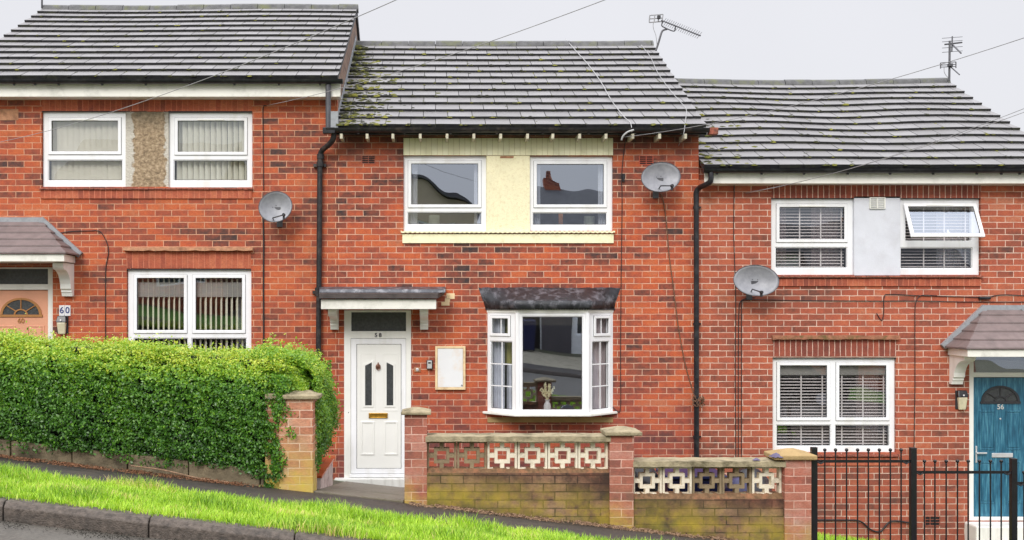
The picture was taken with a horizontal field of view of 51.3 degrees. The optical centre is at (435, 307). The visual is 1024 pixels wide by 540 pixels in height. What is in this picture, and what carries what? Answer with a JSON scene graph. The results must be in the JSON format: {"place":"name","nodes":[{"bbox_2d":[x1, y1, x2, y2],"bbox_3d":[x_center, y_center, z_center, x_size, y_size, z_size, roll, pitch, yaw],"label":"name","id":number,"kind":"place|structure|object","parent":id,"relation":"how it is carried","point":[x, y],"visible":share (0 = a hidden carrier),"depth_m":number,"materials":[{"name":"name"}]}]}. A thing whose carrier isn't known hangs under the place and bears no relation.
{"place":"outdoors","nodes":[
{"label":"outdoors","id":0,"kind":"place"},
{"bbox_2d":[0,521,161,539],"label":"road","id":1,"kind":"structure","parent":0,"point":[37,532],"depth_m":6.49,"materials":[{"name":"grey asphalt"}]},
{"bbox_2d":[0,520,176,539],"bbox_3d":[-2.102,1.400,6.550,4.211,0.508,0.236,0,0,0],"label":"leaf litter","id":2,"kind":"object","parent":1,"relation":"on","point":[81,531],"visible":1,"depth_m":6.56,"materials":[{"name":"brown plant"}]},
{"bbox_2d":[0,496,378,539],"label":"kerb","id":3,"kind":"structure","parent":1,"relation":"on","point":[103,520],"depth_m":6.67,"materials":[{"name":"concrete"}]},
{"bbox_2d":[317,480,343,489],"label":"garden ground","id":4,"kind":"structure","parent":0,"point":[335,482],"depth_m":13.81,"materials":[{"name":"grey concrete"}]},
{"bbox_2d":[0,438,264,485],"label":"edging wall","id":5,"kind":"structure","parent":4,"relation":"on","point":[99,459],"depth_m":10.37,"materials":[{"name":"stone"}]},
{"bbox_2d":[0,313,348,488],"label":"hedge","id":6,"kind":"object","parent":4,"relation":"on","point":[125,396],"visible":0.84,"depth_m":10.35,"materials":[{"name":"green plant"}]},
{"bbox_2d":[0,4,359,532],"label":"terraced house","id":7,"kind":"structure","parent":4,"relation":"on","point":[149,215],"depth_m":14.50,"materials":[{"name":"brick"}]},
{"bbox_2d":[0,290,47,339],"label":"door","id":8,"kind":"structure","parent":7,"relation":"in","point":[14,304],"depth_m":14.56,"materials":[{"name":"orange wood"}]},
{"bbox_2d":[56,316,67,333],"bbox_3d":[-5.084,0.245,14.451,0.150,0.252,0.098,0,0,0],"label":"wall lamp","id":9,"kind":"object","parent":7,"relation":"attached to","point":[62,324],"visible":1,"depth_m":14.43,"materials":[{"name":"beige plastic"}]},
{"bbox_2d":[59,305,70,315],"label":"number tiles","id":10,"kind":"object","parent":7,"relation":"attached to","point":[64,310],"visible":1,"depth_m":14.49,"materials":[{"name":"white ceramic"}]},
{"bbox_2d":[60,230,108,339],"bbox_3d":[-4.784,-0.246,14.487,0.663,1.611,0.014,0,0,0],"label":"cable","id":11,"kind":"object","parent":7,"relation":"attached to","point":[105,273],"visible":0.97,"depth_m":14.48,"materials":[{"name":"black rubber"}]},
{"bbox_2d":[43,112,125,186],"bbox_3d":[-4.801,-2.157,14.561,1.140,1.028,0.088,0,0,0],"label":"window","id":12,"kind":"structure","parent":7,"relation":"in","point":[49,155],"depth_m":14.54,"materials":[{"name":"white plastic"}]},
{"bbox_2d":[51,121,121,179],"bbox_3d":[-4.780,-2.140,14.640,1.016,0.934,0.040,0,0,0],"label":"vertical blind","id":13,"kind":"object","parent":7,"relation":"attached to","point":[92,136],"visible":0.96,"depth_m":14.64,"materials":[{"name":"fabric"}]},
{"bbox_2d":[128,270,250,350],"bbox_3d":[-3.364,0.115,14.561,1.692,1.252,0.088,0,0,0],"label":"window","id":14,"kind":"structure","parent":7,"relation":"in","point":[189,332],"depth_m":14.54,"materials":[{"name":"white plastic"}]},
{"bbox_2d":[137,278,242,351],"bbox_3d":[-3.353,0.142,14.630,1.574,1.192,0.077,0,0,0],"label":"vertical blind","id":15,"kind":"object","parent":7,"relation":"attached to","point":[205,315],"visible":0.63,"depth_m":14.63,"materials":[{"name":"white fabric"}]},
{"bbox_2d":[1,0,395,141],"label":"overhead wire","id":16,"kind":"object","parent":7,"relation":"attached to","point":[221,72],"visible":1,"depth_m":8.56,"materials":[{"name":"black metal"}]},
{"bbox_2d":[169,113,251,186],"bbox_3d":[-3.073,-2.150,14.561,1.140,1.028,0.088,0,0,0],"label":"window","id":17,"kind":"structure","parent":7,"relation":"in","point":[174,118],"depth_m":14.54,"materials":[{"name":"white plastic"}]},
{"bbox_2d":[177,121,246,179],"bbox_3d":[-3.063,-2.141,14.640,1.006,0.932,0.052,0,0,0],"label":"vertical blind","id":18,"kind":"object","parent":7,"relation":"attached to","point":[218,144],"visible":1,"depth_m":14.64,"materials":[{"name":"white fabric"}]},
{"bbox_2d":[238,278,245,350],"bbox_3d":[-2.668,0.150,14.800,0.189,1.168,0.030,0,0,0],"label":"curtain","id":19,"kind":"object","parent":7,"relation":"hanging from","point":[239,318],"visible":0.04,"depth_m":14.79,"materials":[{"name":"beige fabric"}]},
{"bbox_2d":[262,218,263,342],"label":"cable","id":20,"kind":"object","parent":7,"relation":"attached to","point":[263,278],"visible":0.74,"depth_m":14.48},
{"bbox_2d":[263,105,266,189],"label":"cable","id":21,"kind":"object","parent":7,"relation":"attached to","point":[263,152],"visible":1,"depth_m":14.48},
{"bbox_2d":[258,191,291,226],"bbox_3d":[-2.060,-1.322,14.191,0.462,0.459,0.525,0,0,27],"label":"satellite dish","id":22,"kind":"object","parent":7,"relation":"attached to","point":[274,206],"visible":1,"depth_m":14.20,"materials":[{"name":"grey metal"}]},
{"bbox_2d":[312,84,336,358],"bbox_3d":[-1.489,-0.331,14.330,0.202,5.338,0.476,0,0,-30],"label":"downpipe","id":23,"kind":"object","parent":7,"relation":"attached to","point":[320,165],"visible":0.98,"depth_m":14.40,"materials":[{"name":"black plastic"}]},
{"bbox_2d":[267,0,603,105],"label":"overhead wire","id":24,"kind":"object","parent":7,"relation":"attached to","point":[452,54],"visible":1,"depth_m":9.99,"materials":[{"name":"black metal"}]},
{"bbox_2d":[265,390,323,492],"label":"gate pier","id":25,"kind":"structure","parent":4,"relation":"on","point":[300,471],"depth_m":10.36,"materials":[{"name":"brick"}]},
{"bbox_2d":[317,459,333,488],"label":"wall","id":26,"kind":"structure","parent":4,"relation":"on","point":[324,478],"depth_m":11.82,"materials":[{"name":"brick"}]},
{"bbox_2d":[319,40,717,487],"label":"terraced house","id":27,"kind":"structure","parent":4,"relation":"on","point":[507,117],"depth_m":14.50,"materials":[{"name":"brick"}]},
{"bbox_2d":[357,344,400,467],"bbox_3d":[-0.769,1.357,14.528,0.601,1.692,0.068,0,0,0],"label":"door","id":28,"kind":"structure","parent":27,"relation":"in","point":[378,365],"depth_m":14.52,"materials":[{"name":"white plastic"}]},
{"bbox_2d":[409,164,417,223],"bbox_3d":[-0.325,-1.556,14.670,0.161,0.944,0.023,0,0,0],"label":"curtain","id":29,"kind":"object","parent":27,"relation":"hanging from","point":[413,218],"visible":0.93,"depth_m":14.67,"materials":[{"name":"white fabric"}]},
{"bbox_2d":[414,367,420,371],"bbox_3d":[-0.243,0.851,14.489,0.087,0.066,0.022,0,0,0],"label":"door bell","id":30,"kind":"object","parent":27,"relation":"attached to","point":[417,369],"depth_m":14.49,"materials":[{"name":"plastic"}]},
{"bbox_2d":[426,360,432,368],"bbox_3d":[-0.077,0.783,14.470,0.084,0.126,0.058,0,0,0],"label":"key safe","id":31,"kind":"object","parent":27,"relation":"attached to","point":[429,364],"visible":1,"depth_m":14.44,"materials":[{"name":"metal"}]},
{"bbox_2d":[404,156,485,230],"bbox_3d":[0.133,-1.552,14.567,1.133,1.035,0.076,0,0,0],"label":"window","id":32,"kind":"structure","parent":27,"relation":"in","point":[409,207],"depth_m":14.54,"materials":[{"name":"white plastic"}]},
{"bbox_2d":[435,346,464,389],"bbox_3d":[0.206,0.829,14.476,0.413,0.594,0.046,0,0,0],"label":"meter box","id":33,"kind":"object","parent":27,"relation":"attached to","point":[449,369],"visible":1,"depth_m":14.46,"materials":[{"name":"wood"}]},
{"bbox_2d":[438,349,462,386],"bbox_3d":[0.206,0.829,14.471,0.345,0.526,0.037,0,0,0],"label":"door","id":34,"kind":"structure","parent":33,"relation":"in","point":[450,361],"depth_m":14.46,"materials":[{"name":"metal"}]},
{"bbox_2d":[474,164,480,223],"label":"curtain","id":35,"kind":"object","parent":27,"relation":"hanging from","point":[477,218],"visible":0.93,"depth_m":14.67,"materials":[{"name":"white fabric"}]},
{"bbox_2d":[493,319,504,407],"bbox_3d":[0.829,0.748,14.550,0.270,1.303,0.036,0,0,31],"label":"curtain","id":36,"kind":"object","parent":27,"relation":"hanging from","point":[497,375],"visible":0.63,"depth_m":14.52,"materials":[{"name":"white fabric"}]},
{"bbox_2d":[488,313,514,412],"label":"window","id":37,"kind":"structure","parent":27,"relation":"in","point":[509,337],"depth_m":14.34,"materials":[{"name":"white plastic"}]},
{"bbox_2d":[505,319,511,363],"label":"curtain","id":38,"kind":"object","parent":27,"relation":"hanging from","point":[508,352],"visible":0.43,"depth_m":14.50,"materials":[{"name":"yellow fabric"}]},
{"bbox_2d":[507,365,511,408],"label":"curtain","id":39,"kind":"object","parent":27,"relation":"hanging from","point":[509,389],"visible":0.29,"depth_m":14.50,"materials":[{"name":"white fabric"}]},
{"bbox_2d":[533,165,539,223],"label":"curtain","id":40,"kind":"object","parent":27,"relation":"hanging from","point":[536,218],"visible":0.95,"depth_m":14.66,"materials":[{"name":"white fabric"}]},
{"bbox_2d":[540,382,554,408],"bbox_3d":[1.518,1.206,14.352,0.215,0.388,0.128,0,0,0],"label":"flower vase","id":41,"kind":"object","parent":27,"relation":"on","point":[547,404],"visible":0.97,"depth_m":14.32,"materials":[{"name":"white ceramic"}]},
{"bbox_2d":[520,313,584,413],"bbox_3d":[1.563,0.748,14.180,0.928,1.343,0.060,0,0,0],"label":"window","id":42,"kind":"structure","parent":27,"relation":"in","point":[522,411],"depth_m":14.15,"materials":[{"name":"white plastic"}]},
{"bbox_2d":[558,214,562,223],"bbox_3d":[1.755,-1.105,14.850,0.172,0.448,0.100,0,0,0],"label":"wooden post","id":43,"kind":"object","parent":27,"relation":"attached to","point":[560,218],"depth_m":14.83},
{"bbox_2d":[530,157,611,230],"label":"window","id":44,"kind":"structure","parent":27,"relation":"in","point":[605,208],"depth_m":14.54,"materials":[{"name":"white plastic"}]},
{"bbox_2d":[565,38,631,127],"bbox_3d":[2.429,-3.434,16.038,0.070,2.217,3.861,0,0,-6],"label":"cable","id":45,"kind":"object","parent":27,"relation":"attached to","point":[602,84],"visible":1,"depth_m":15.66,"materials":[{"name":"grey plastic"}]},
{"bbox_2d":[593,319,605,408],"bbox_3d":[2.283,0.748,14.510,0.350,1.303,0.036,0,0,-39],"label":"curtain","id":46,"kind":"object","parent":27,"relation":"hanging from","point":[596,375],"visible":0.52,"depth_m":14.46,"materials":[{"name":"white fabric"}]},
{"bbox_2d":[590,313,612,412],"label":"window","id":47,"kind":"structure","parent":27,"relation":"in","point":[607,337],"depth_m":14.40,"materials":[{"name":"white plastic"}]},
{"bbox_2d":[598,165,605,223],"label":"curtain","id":48,"kind":"object","parent":27,"relation":"hanging from","point":[601,218],"visible":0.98,"depth_m":14.67,"materials":[{"name":"white fabric"}]},
{"bbox_2d":[613,135,626,412],"bbox_3d":[2.529,-0.456,14.478,0.202,3.788,0.087,0,0,27],"label":"cable","id":49,"kind":"object","parent":27,"relation":"attached to","point":[621,280],"visible":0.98,"depth_m":14.48,"materials":[{"name":"black rubber"}]},
{"bbox_2d":[621,129,633,139],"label":"cable","id":50,"kind":"object","parent":27,"relation":"attached to","point":[624,134],"visible":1,"depth_m":14.08,"materials":[{"name":"white plastic"}]},
{"bbox_2d":[641,162,680,197],"bbox_3d":[3.049,-1.712,14.185,0.466,0.457,0.532,0,0,32],"label":"satellite dish","id":51,"kind":"object","parent":27,"relation":"attached to","point":[657,178],"visible":1,"depth_m":14.21,"materials":[{"name":"grey metal"}]},
{"bbox_2d":[641,45,686,145],"bbox_3d":[3.441,-3.276,15.854,0.175,2.161,3.530,0,0,2],"label":"cable","id":52,"kind":"object","parent":27,"relation":"attached to","point":[671,91],"visible":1,"depth_m":15.31,"materials":[{"name":"grey plastic"}]},
{"bbox_2d":[649,14,701,50],"bbox_3d":[3.869,-4.426,16.910,0.918,0.599,0.244,0,0,38],"label":"tv aerial","id":53,"kind":"object","parent":27,"relation":"attached to","point":[662,20],"visible":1,"depth_m":17.09,"materials":[{"name":"metal"}]},
{"bbox_2d":[661,193,695,396],"bbox_3d":[3.316,-0.166,14.485,0.475,2.774,0.096,0,0,11],"label":"cable","id":54,"kind":"object","parent":27,"relation":"attached to","point":[674,295],"visible":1,"depth_m":14.48,"materials":[{"name":"black rubber"}]},
{"bbox_2d":[693,172,713,456],"bbox_3d":[3.610,0.583,14.326,0.129,4.805,0.386,0,0,-18],"label":"downpipe","id":55,"kind":"object","parent":27,"relation":"attached to","point":[696,323],"visible":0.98,"depth_m":14.40,"materials":[{"name":"black plastic"}]},
{"bbox_2d":[692,395,704,407],"bbox_3d":[3.571,1.275,14.400,0.181,0.180,0.111,0,0,0],"label":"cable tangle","id":56,"kind":"object","parent":55,"relation":"attached to","point":[701,399],"visible":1,"depth_m":14.37,"materials":[{"name":"brown"}]},
{"bbox_2d":[627,38,1022,136],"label":"overhead wire","id":57,"kind":"object","parent":27,"relation":"attached to","point":[846,91],"visible":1,"depth_m":10.28,"materials":[{"name":"black metal"}]},
{"bbox_2d":[401,407,641,539],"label":"garden wall","id":58,"kind":"structure","parent":4,"relation":"on","point":[592,493],"depth_m":10.40,"materials":[{"name":"brick"}]},
{"bbox_2d":[635,469,657,491],"bbox_3d":[2.121,1.937,11.150,0.542,0.721,0.471,0,0,0],"label":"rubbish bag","id":59,"kind":"object","parent":4,"relation":"on","point":[646,479],"visible":0.04,"depth_m":10.97,"materials":[{"name":"black plastic"}]},
{"bbox_2d":[656,469,726,491],"bbox_3d":[2.700,2.069,11.200,0.640,0.660,0.540,0,0,0],"label":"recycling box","id":60,"kind":"object","parent":4,"relation":"on","point":[676,479],"visible":0.18,"depth_m":10.96,"materials":[{"name":"plastic"}]},
{"bbox_2d":[633,448,816,539],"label":"garden wall","id":61,"kind":"structure","parent":4,"relation":"on","point":[782,511],"depth_m":10.40,"materials":[{"name":"brick"}]},
{"bbox_2d":[769,453,782,457],"bbox_3d":[3.327,1.441,10.360,0.120,0.045,0.100,0,0,0],"label":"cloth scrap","id":62,"kind":"object","parent":61,"relation":"on","point":[775,455],"visible":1,"depth_m":10.33,"materials":[{"name":"purple fabric"}]},
{"bbox_2d":[725,477,746,491],"bbox_3d":[3.187,2.113,11.209,0.426,0.636,0.431,0,0,0],"label":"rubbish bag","id":63,"kind":"object","parent":4,"relation":"on","point":[735,480],"visible":0.16,"depth_m":11.13,"materials":[{"name":"purple plastic"}]},
{"bbox_2d":[725,469,771,491],"bbox_3d":[3.396,2.128,11.609,0.636,0.763,0.617,0,0,0],"label":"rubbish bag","id":64,"kind":"object","parent":4,"relation":"on","point":[765,479],"visible":0.11,"depth_m":11.51,"materials":[{"name":"grey plastic"}]},
{"bbox_2d":[675,78,1023,539],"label":"terraced house","id":65,"kind":"structure","parent":4,"relation":"on","point":[972,346],"depth_m":14.50,"materials":[{"name":"brick"}]},
{"bbox_2d":[733,185,735,456],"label":"cable","id":66,"kind":"object","parent":65,"relation":"attached to","point":[735,327],"visible":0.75,"depth_m":14.48,"materials":[{"name":"black rubber"}]},
{"bbox_2d":[738,297,754,456],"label":"cable","id":67,"kind":"object","parent":65,"relation":"attached to","point":[738,376],"visible":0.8,"depth_m":14.48,"materials":[{"name":"black rubber"}]},
{"bbox_2d":[733,265,778,299],"bbox_3d":[4.278,-0.334,14.181,0.464,0.464,0.541,0,0,-38],"label":"satellite dish","id":68,"kind":"object","parent":65,"relation":"attached to","point":[749,281],"visible":1,"depth_m":14.20,"materials":[{"name":"grey metal"}]},
{"bbox_2d":[776,208,785,265],"bbox_3d":[4.783,-0.944,14.800,0.224,0.909,0.030,0,0,0],"label":"curtain","id":69,"kind":"object","parent":65,"relation":"hanging from","point":[782,237],"visible":0.15,"depth_m":14.79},
{"bbox_2d":[776,208,843,266],"bbox_3d":[5.150,-0.974,14.649,0.972,0.929,0.052,0,0,0],"label":"venetian blind","id":70,"kind":"object","parent":65,"relation":"attached to","point":[820,235],"visible":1,"depth_m":14.64,"materials":[{"name":"white plastic"}]},
{"bbox_2d":[771,199,852,274],"bbox_3d":[5.157,-0.962,14.561,1.126,1.042,0.088,0,0,0],"label":"window","id":71,"kind":"structure","parent":65,"relation":"in","point":[847,204],"depth_m":14.54,"materials":[{"name":"white plastic"}]},
{"bbox_2d":[811,208,838,265],"bbox_3d":[5.437,-0.944,14.800,0.385,0.909,0.030,0,0,0],"label":"curtain","id":72,"kind":"object","parent":65,"relation":"hanging from","point":[825,236],"visible":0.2,"depth_m":14.80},
{"bbox_2d":[777,375,886,444],"bbox_3d":[5.451,1.322,14.649,1.546,1.214,0.052,0,0,0],"label":"venetian blind","id":73,"kind":"object","parent":65,"relation":"attached to","point":[841,409],"visible":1,"depth_m":14.64,"materials":[{"name":"white plastic"}]},
{"bbox_2d":[773,358,893,451],"bbox_3d":[5.455,1.343,14.561,1.678,1.287,0.088,0,0,0],"label":"window","id":74,"kind":"structure","parent":65,"relation":"in","point":[832,419],"depth_m":14.54,"materials":[{"name":"white plastic"}]},
{"bbox_2d":[741,299,963,456],"bbox_3d":[6.243,1.390,14.488,4.143,2.991,0.012,0,0,0],"label":"cable","id":75,"kind":"object","parent":65,"relation":"attached to","point":[786,300],"visible":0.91,"depth_m":14.48,"materials":[{"name":"black rubber"}]},
{"bbox_2d":[818,519,908,532],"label":"cable","id":76,"kind":"object","parent":65,"relation":"attached to","point":[886,524],"visible":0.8,"depth_m":14.46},
{"bbox_2d":[856,376,877,444],"bbox_3d":[6.032,1.329,14.820,0.315,1.189,0.030,0,0,0],"label":"curtain","id":77,"kind":"object","parent":65,"relation":"hanging from","point":[867,407],"visible":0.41,"depth_m":14.82,"materials":[{"name":"white plastic"}]},
{"bbox_2d":[745,109,1022,192],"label":"overhead wire","id":78,"kind":"object","parent":65,"relation":"attached to","point":[895,154],"visible":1,"depth_m":10.90,"materials":[{"name":"black metal"}]},
{"bbox_2d":[914,295,936,446],"bbox_3d":[6.686,1.312,14.484,0.316,2.965,0.020,0,0,0],"label":"cable","id":79,"kind":"object","parent":65,"relation":"attached to","point":[914,389],"visible":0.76,"depth_m":14.48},
{"bbox_2d":[876,294,977,320],"bbox_3d":[6.747,0.004,14.488,1.458,0.367,0.012,0,0,0],"label":"cable","id":80,"kind":"object","parent":65,"relation":"attached to","point":[914,295],"visible":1,"depth_m":14.48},
{"bbox_2d":[901,207,968,266],"bbox_3d":[6.867,-0.975,14.649,0.979,0.928,0.052,0,0,0],"label":"venetian blind","id":81,"kind":"object","parent":65,"relation":"attached to","point":[944,238],"visible":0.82,"depth_m":14.63,"materials":[{"name":"white plastic"}]},
{"bbox_2d":[900,199,984,274],"bbox_3d":[6.899,-0.962,14.434,1.098,1.042,0.342,0,0,0],"label":"window","id":82,"kind":"structure","parent":65,"relation":"in","point":[975,225],"depth_m":14.54,"materials":[{"name":"white plastic"}]},
{"bbox_2d":[936,207,961,265],"bbox_3d":[7.175,-0.944,14.800,0.364,0.909,0.030,0,0,0],"label":"curtain","id":83,"kind":"object","parent":65,"relation":"hanging from","point":[951,210],"visible":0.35,"depth_m":14.80,"materials":[{"name":"white fabric"}]},
{"bbox_2d":[940,36,962,80],"bbox_3d":[8.556,-4.121,17.406,0.373,0.739,0.425,0,0,0],"label":"tv aerial","id":84,"kind":"object","parent":65,"relation":"attached to","point":[950,50],"visible":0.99,"depth_m":17.59,"materials":[{"name":"grey metal"}]},
{"bbox_2d":[955,390,967,409],"bbox_3d":[7.175,1.266,14.451,0.150,0.266,0.098,0,0,0],"label":"wall lamp","id":85,"kind":"object","parent":65,"relation":"attached to","point":[961,396],"visible":1,"depth_m":14.43,"materials":[{"name":"beige glass"}]},
{"bbox_2d":[978,296,990,298],"bbox_3d":[7.488,-0.126,14.470,0.154,0.042,0.044,0,0,0],"label":"junction box","id":86,"kind":"object","parent":65,"relation":"attached to","point":[984,297],"visible":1,"depth_m":14.45,"materials":[{"name":"black plastic"}]},
{"bbox_2d":[974,377,1023,516],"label":"door","id":87,"kind":"structure","parent":65,"relation":"in","point":[998,401],"depth_m":14.56,"materials":[{"name":"blue wood"}]},
{"bbox_2d":[810,447,916,539],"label":"iron railing","id":88,"kind":"object","parent":4,"relation":"on","point":[912,461],"visible":1,"depth_m":10.44,"materials":[{"name":"black metal"}]},
{"bbox_2d":[917,459,1010,539],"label":"iron gate","id":89,"kind":"structure","parent":4,"relation":"on","point":[967,472],"depth_m":10.44,"materials":[{"name":"black metal"}]},
{"bbox_2d":[1009,458,1023,539],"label":"iron railing","id":90,"kind":"object","parent":4,"relation":"on","point":[1014,483],"visible":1,"depth_m":10.42,"materials":[{"name":"black metal"}]},
{"bbox_2d":[0,460,677,539],"bbox_3d":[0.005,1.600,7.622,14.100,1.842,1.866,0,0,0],"label":"verge grass","id":91,"kind":"structure","parent":0,"point":[304,516],"depth_m":7.50,"materials":[{"name":"green plant"}]},
{"bbox_2d":[314,481,403,502],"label":"path","id":92,"kind":"structure","parent":0,"point":[371,491],"depth_m":11.50,"materials":[{"name":"concrete"}]},
{"bbox_2d":[0,457,722,539],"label":"pavement","id":93,"kind":"structure","parent":0,"point":[275,494],"depth_m":9.56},
{"bbox_2d":[0,454,263,487],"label":"leaf litter","id":94,"kind":"object","parent":93,"relation":"on","point":[72,464],"visible":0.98,"depth_m":10.12,"materials":[{"name":"brown plant"}]},
{"bbox_2d":[131,465,227,481],"bbox_3d":[-2.450,1.596,10.176,0.941,0.164,0.048,0,0,3],"label":"fallen branch","id":95,"kind":"object","parent":93,"relation":"on","point":[172,472],"visible":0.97,"depth_m":10.18,"materials":[{"name":"brown wood"}]},
{"bbox_2d":[0,0,1023,131],"label":"sky","id":96,"kind":"structure","parent":0,"point":[739,39],"materials":[{"name":"white"}]},
{"bbox_2d":[409,501,746,539],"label":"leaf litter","id":97,"kind":"object","parent":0,"point":[516,515],"visible":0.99,"depth_m":10.14,"materials":[{"name":"plant"}]},
{"bbox_2d":[818,533,887,539],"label":"lawn grass","id":98,"kind":"structure","parent":0,"point":[832,537],"depth_m":13.65,"materials":[{"name":"green plant"}]},
{"bbox_3d":[-0.014,-0.652,14.890,0.500,0.549,0.420,0,0,0],"label":"bedside table","id":99,"kind":"object","parent":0,"visible":0},
{"bbox_2d":[429,215,439,223],"bbox_3d":[-0.014,-1.103,14.800,0.157,0.350,0.157,0,0,0],"label":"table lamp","id":100,"kind":"object","parent":99,"relation":"on","point":[434,219],"visible":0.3,"depth_m":14.73,"materials":[{"name":"beige fabric"}]},
{"bbox_3d":[2.148,-0.638,14.890,0.500,0.549,0.420,0,0,0],"label":"bedside table","id":101,"kind":"object","parent":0,"visible":0},
{"bbox_2d":[584,216,594,223],"bbox_3d":[2.148,-1.088,14.800,0.157,0.350,0.157,0,0,0],"label":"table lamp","id":102,"kind":"object","parent":101,"relation":"on","point":[589,219],"visible":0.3,"depth_m":14.73,"materials":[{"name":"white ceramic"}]}
]}

